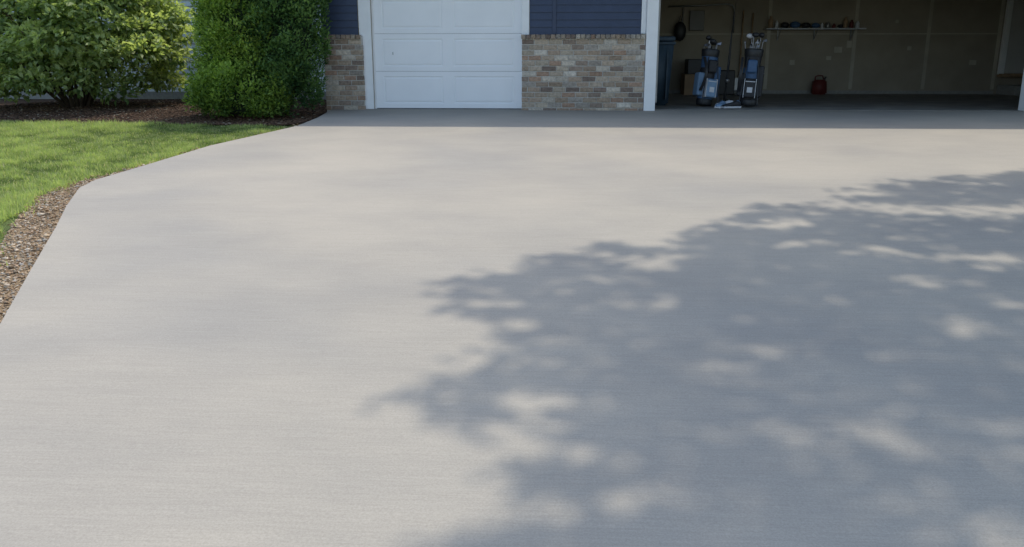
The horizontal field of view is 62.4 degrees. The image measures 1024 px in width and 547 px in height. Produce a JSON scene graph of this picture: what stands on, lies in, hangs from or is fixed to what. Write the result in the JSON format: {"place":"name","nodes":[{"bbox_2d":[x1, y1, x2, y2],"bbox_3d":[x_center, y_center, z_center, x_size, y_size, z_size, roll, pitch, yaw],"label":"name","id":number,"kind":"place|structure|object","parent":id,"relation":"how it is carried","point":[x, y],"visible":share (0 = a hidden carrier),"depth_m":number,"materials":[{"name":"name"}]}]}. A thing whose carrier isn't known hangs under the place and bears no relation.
{"place":"outdoors","nodes":[
{"label":"outdoors","id":0,"kind":"place"},
{"bbox_2d":[0,118,301,265],"bbox_3d":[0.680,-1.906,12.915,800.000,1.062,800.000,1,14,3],"label":"ground","id":1,"kind":"structure","parent":0,"point":[6,225],"depth_m":9.75,"materials":[{"name":"green plant"}]},
{"bbox_2d":[0,123,302,322],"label":"gravel border","id":2,"kind":"object","parent":1,"relation":"on","point":[28,238],"visible":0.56,"depth_m":6.06,"materials":[{"name":"gravel"}]},
{"bbox_2d":[0,99,326,125],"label":"mulch bed","id":3,"kind":"object","parent":1,"relation":"on","point":[168,111],"visible":0.62,"depth_m":12.75,"materials":[{"name":"brown wood"}]},
{"bbox_2d":[0,0,197,106],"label":"broadleaf shrub","id":4,"kind":"object","parent":3,"relation":"on","point":[56,46],"visible":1,"depth_m":12.97,"materials":[{"name":"green plant"}]},
{"bbox_2d":[188,0,273,114],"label":"evergreen shrub","id":5,"kind":"object","parent":3,"relation":"on","point":[218,27],"visible":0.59,"depth_m":11.84,"materials":[{"name":"green plant"}]},
{"bbox_2d":[180,51,294,119],"bbox_3d":[-3.920,-2.706,12.097,1.651,0.982,1.159,1,14,3],"label":"evergreen shrub","id":6,"kind":"object","parent":3,"relation":"on","point":[230,89],"visible":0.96,"depth_m":11.84,"materials":[{"name":"green plant"}]},
{"bbox_2d":[239,0,334,117],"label":"evergreen shrub","id":7,"kind":"object","parent":3,"relation":"on","point":[296,46],"visible":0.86,"depth_m":11.91,"materials":[{"name":"green plant"}]},
{"bbox_2d":[324,35,364,111],"bbox_3d":[-2.523,-2.997,12.760,0.582,1.148,0.090,1,14,3],"label":"brick veneer mortar","id":8,"kind":"object","parent":1,"relation":"on","point":[361,37],"visible":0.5,"depth_m":12.73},
{"bbox_2d":[522,35,645,109],"bbox_3d":[1.053,-2.937,12.579,1.804,1.173,0.095,1,14,3],"label":"brick veneer mortar","id":9,"kind":"object","parent":1,"relation":"on","point":[582,71],"visible":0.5,"depth_m":12.51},
{"bbox_2d":[357,0,1022,108],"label":"garage walls","id":10,"kind":"structure","parent":1,"relation":"on","point":[886,62],"depth_m":17.71,"materials":[{"name":"beige paint"}]},
{"bbox_2d":[326,0,357,34],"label":"navy siding","id":11,"kind":"object","parent":10,"relation":"attached to","point":[343,16],"visible":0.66,"depth_m":12.58,"materials":[{"name":"plastic"}]},
{"bbox_2d":[358,0,373,108],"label":"door trim","id":12,"kind":"structure","parent":10,"relation":"attached to","point":[364,14],"depth_m":12.65,"materials":[{"name":"white paint"}]},
{"bbox_2d":[371,0,376,108],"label":"door trim stop","id":13,"kind":"object","parent":12,"relation":"attached to","point":[373,54],"depth_m":12.73,"materials":[{"name":"white wood"}]},
{"bbox_2d":[522,0,528,34],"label":"door trim","id":14,"kind":"structure","parent":10,"relation":"attached to","point":[525,17],"depth_m":12.43,"materials":[{"name":"white paint"}]},
{"bbox_2d":[530,0,552,34],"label":"navy siding","id":15,"kind":"object","parent":10,"relation":"attached to","point":[541,11],"visible":1,"depth_m":12.43,"materials":[{"name":"plastic"}]},
{"bbox_2d":[552,0,555,34],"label":"siding channel","id":16,"kind":"object","parent":10,"relation":"attached to","point":[554,19],"visible":1,"depth_m":12.41,"materials":[{"name":"blue plastic"}]},
{"bbox_2d":[556,0,641,34],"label":"navy siding","id":17,"kind":"object","parent":10,"relation":"attached to","point":[598,16],"visible":1,"depth_m":12.39,"materials":[{"name":"plastic"}]},
{"bbox_2d":[643,0,658,110],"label":"opening trim","id":18,"kind":"structure","parent":10,"relation":"attached to","point":[652,18],"depth_m":12.38,"materials":[{"name":"white paint"}]},
{"bbox_2d":[641,0,646,33],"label":"opening trim","id":19,"kind":"structure","parent":18,"relation":"attached to","point":[643,17],"depth_m":12.34,"materials":[{"name":"white paint"}]},
{"bbox_2d":[655,0,660,102],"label":"jamb track","id":20,"kind":"structure","parent":18,"relation":"attached to","point":[657,52],"depth_m":12.58,"materials":[{"name":"metal"}]},
{"bbox_2d":[689,11,704,30],"bbox_3d":[3.872,-5.299,17.706,0.300,0.400,0.090,1,14,3],"label":"breaker box","id":21,"kind":"object","parent":10,"relation":"attached to","point":[696,20],"visible":1,"depth_m":17.67,"materials":[{"name":"grey paint"}]},
{"bbox_2d":[669,3,734,32],"bbox_3d":[3.958,-5.263,17.670,1.378,0.748,0.048,1,14,3],"label":"wall pipe","id":22,"kind":"object","parent":10,"relation":"attached to","point":[732,5],"depth_m":17.59,"materials":[{"name":"metal"}]},
{"bbox_2d":[674,15,685,40],"bbox_3d":[3.517,-5.130,17.672,0.260,0.529,0.156,1,14,3],"label":"hanging tool bag","id":23,"kind":"object","parent":22,"relation":"hanging from","point":[680,31],"visible":0.98,"depth_m":17.64,"materials":[{"name":"fabric"}]},
{"bbox_2d":[763,0,772,88],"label":"wall joint","id":24,"kind":"object","parent":10,"relation":"attached to","point":[767,48],"depth_m":17.82,"materials":[{"name":"beige paint"}]},
{"bbox_2d":[763,16,866,39],"bbox_3d":[6.273,-5.088,17.526,2.020,0.482,0.290,1,14,3],"label":"wall shelf","id":25,"kind":"object","parent":10,"relation":"attached to","point":[794,25],"depth_m":17.48,"materials":[{"name":"white wood"}]},
{"bbox_2d":[659,33,996,34],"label":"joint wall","id":26,"kind":"structure","parent":10,"relation":"attached to","point":[839,33],"depth_m":17.66,"materials":[{"name":"beige paint"}]},
{"bbox_2d":[834,47,841,52],"bbox_3d":[6.851,-4.701,17.752,0.160,0.120,0.004,1,14,3],"label":"patch","id":27,"kind":"object","parent":10,"relation":"attached to","point":[837,49],"visible":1,"depth_m":17.75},
{"bbox_2d":[847,41,851,47],"bbox_3d":[7.070,-4.805,17.714,0.100,0.140,0.004,1,14,3],"label":"patch","id":28,"kind":"object","parent":10,"relation":"attached to","point":[849,44],"visible":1,"depth_m":17.71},
{"bbox_2d":[848,0,859,88],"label":"wall joint","id":29,"kind":"object","parent":10,"relation":"attached to","point":[853,46],"depth_m":17.72,"materials":[{"name":"beige paint"}]},
{"bbox_2d":[920,0,933,88],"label":"wall joint","id":30,"kind":"object","parent":10,"relation":"attached to","point":[927,43],"depth_m":17.63,"materials":[{"name":"beige paint"}]},
{"bbox_2d":[969,60,975,64],"bbox_3d":[9.637,-4.413,17.676,0.140,0.100,0.004,1,14,3],"label":"patch","id":31,"kind":"object","parent":10,"relation":"attached to","point":[972,62],"visible":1,"depth_m":17.68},
{"bbox_2d":[990,0,1005,88],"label":"wall joint","id":32,"kind":"object","parent":10,"relation":"attached to","point":[997,44],"depth_m":17.56,"materials":[{"name":"beige paint"}]},
{"bbox_2d":[997,0,1013,74],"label":"entry door frame","id":33,"kind":"object","parent":10,"relation":"attached to","point":[1005,35],"visible":0.89,"depth_m":17.44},
{"bbox_2d":[997,74,1022,76],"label":"entry sill","id":34,"kind":"structure","parent":10,"relation":"attached to","point":[1010,75],"depth_m":17.51,"materials":[{"name":"brown wood"}]},
{"bbox_2d":[1004,0,1023,72],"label":"entry door","id":35,"kind":"structure","parent":10,"relation":"attached to","point":[1014,62],"depth_m":17.47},
{"bbox_2d":[1018,72,1023,110],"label":"opening trim","id":36,"kind":"structure","parent":10,"relation":"attached to","point":[1021,104],"depth_m":12.45,"materials":[{"name":"white paint"}]},
{"bbox_2d":[0,91,325,99],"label":"wing foundation","id":37,"kind":"object","parent":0,"point":[163,95],"depth_m":16.74,"materials":[{"name":"grey concrete"}]},
{"bbox_2d":[373,0,521,107],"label":"garage door sections","id":38,"kind":"object","parent":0,"point":[448,70],"visible":0.86,"depth_m":12.72,"materials":[{"name":"white metal"}]},
{"bbox_2d":[381,0,513,103],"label":"garage door panels","id":39,"kind":"object","parent":38,"relation":"attached to","point":[427,14],"visible":1,"depth_m":12.69,"materials":[{"name":"white metal"}]},
{"bbox_2d":[493,33,521,71],"bbox_3d":[-0.957,-3.594,12.668,2.230,2.190,0.008,1,14,3],"label":"garage door backer","id":40,"kind":"object","parent":38,"relation":"attached to","point":[509,33],"visible":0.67,"depth_m":12.62,"materials":[{"name":"grey metal"}]},
{"bbox_2d":[413,108,521,108],"bbox_3d":[-0.959,-2.525,12.917,2.230,0.008,0.032,1,14,3],"label":"garage door seal","id":41,"kind":"object","parent":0,"point":[467,108],"visible":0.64,"depth_m":12.89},
{"bbox_2d":[0,109,1023,546],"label":"driveway","id":42,"kind":"structure","parent":0,"point":[438,327],"depth_m":4.08,"materials":[{"name":"concrete"}]},
{"bbox_2d":[323,35,365,109],"bbox_3d":[-2.528,-3.022,12.728,0.603,1.107,0.122,1,14,3],"label":"brick veneer","id":43,"kind":"object","parent":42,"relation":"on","point":[334,60],"visible":0.93,"depth_m":12.70,"materials":[{"name":"brown brick"}]},
{"bbox_2d":[521,34,645,110],"bbox_3d":[1.047,-2.962,12.545,1.827,1.132,0.122,1,14,3],"label":"brick veneer","id":44,"kind":"object","parent":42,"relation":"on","point":[557,88],"visible":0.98,"depth_m":12.51,"materials":[{"name":"brown brick"}]},
{"bbox_2d":[377,93,1021,110],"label":"garage floor","id":45,"kind":"structure","parent":0,"point":[905,102],"depth_m":14.60,"materials":[{"name":"concrete"}]},
{"bbox_2d":[655,36,675,104],"bbox_3d":[2.347,-3.313,13.824,0.540,1.080,0.649,1,14,3],"label":"trash bin","id":46,"kind":"object","parent":45,"relation":"on","point":[666,49],"visible":0.46,"depth_m":13.55,"materials":[{"name":"blue plastic"}]},
{"bbox_2d":[693,35,721,105],"bbox_3d":[3.125,-3.199,13.320,0.383,1.082,0.390,3,9,-16],"label":"golf bag","id":47,"kind":"object","parent":45,"relation":"on","point":[706,84],"visible":0.93,"depth_m":13.27,"materials":[{"name":"fabric"}]},
{"bbox_2d":[681,59,734,94],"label":"storage boxes","id":48,"kind":"object","parent":45,"relation":"on","point":[692,67],"visible":0.46,"depth_m":17.36,"materials":[{"name":"cardboard"}]},
{"bbox_2d":[723,5,735,100],"bbox_3d":[3.483,-3.508,13.505,0.076,1.614,0.309,8,16,29],"label":"handle","id":49,"kind":"object","parent":45,"relation":"on","point":[727,80],"visible":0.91,"depth_m":13.56,"materials":[{"name":"plastic"}]},
{"bbox_2d":[734,10,753,91],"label":"garden tools","id":50,"kind":"object","parent":45,"relation":"on","point":[736,83],"visible":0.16,"depth_m":17.74,"materials":[{"name":"brown wood"}]},
{"bbox_2d":[736,32,767,105],"bbox_3d":[3.738,-3.181,13.161,0.383,1.120,0.391,7,12,14],"label":"golf bag","id":51,"kind":"object","parent":45,"relation":"on","point":[750,83],"visible":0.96,"depth_m":13.11,"materials":[{"name":"fabric"}]},
{"bbox_2d":[810,75,826,94],"bbox_3d":[6.403,-3.937,17.614,0.295,0.399,0.200,1,14,3],"label":"gas can","id":52,"kind":"object","parent":45,"relation":"on","point":[818,87],"visible":1,"depth_m":17.55,"materials":[{"name":"red plastic"}]},
{"bbox_2d":[669,90,992,93],"bbox_3d":[3.898,-3.890,18.100,12.450,0.066,0.034,1,14,3],"label":"base plate","id":53,"kind":"object","parent":45,"relation":"on","point":[861,92],"visible":0.29,"depth_m":17.89,"materials":[{"name":"concrete"}]},
{"bbox_2d":[996,85,1020,95],"bbox_3d":[10.843,-3.762,17.342,1.400,0.195,0.750,1,14,3],"label":"entry step","id":54,"kind":"object","parent":45,"relation":"on","point":[1013,90],"visible":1,"depth_m":17.22,"materials":[{"name":"concrete"}]},
{"bbox_2d":[714,100,740,107],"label":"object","id":55,"kind":"object","parent":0,"point":[729,104],"visible":1,"depth_m":12.96,"materials":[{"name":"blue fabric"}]},
{"bbox_3d":[-8.221,-5.528,19.299,11.480,2.850,5.780,1,14,3],"label":"main wing","id":56,"kind":"object","parent":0,"visible":0},
{"bbox_2d":[3,0,325,91],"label":"pale siding","id":57,"kind":"object","parent":56,"relation":"attached to","point":[188,4],"depth_m":16.54,"materials":[{"name":"plastic"}]}
]}

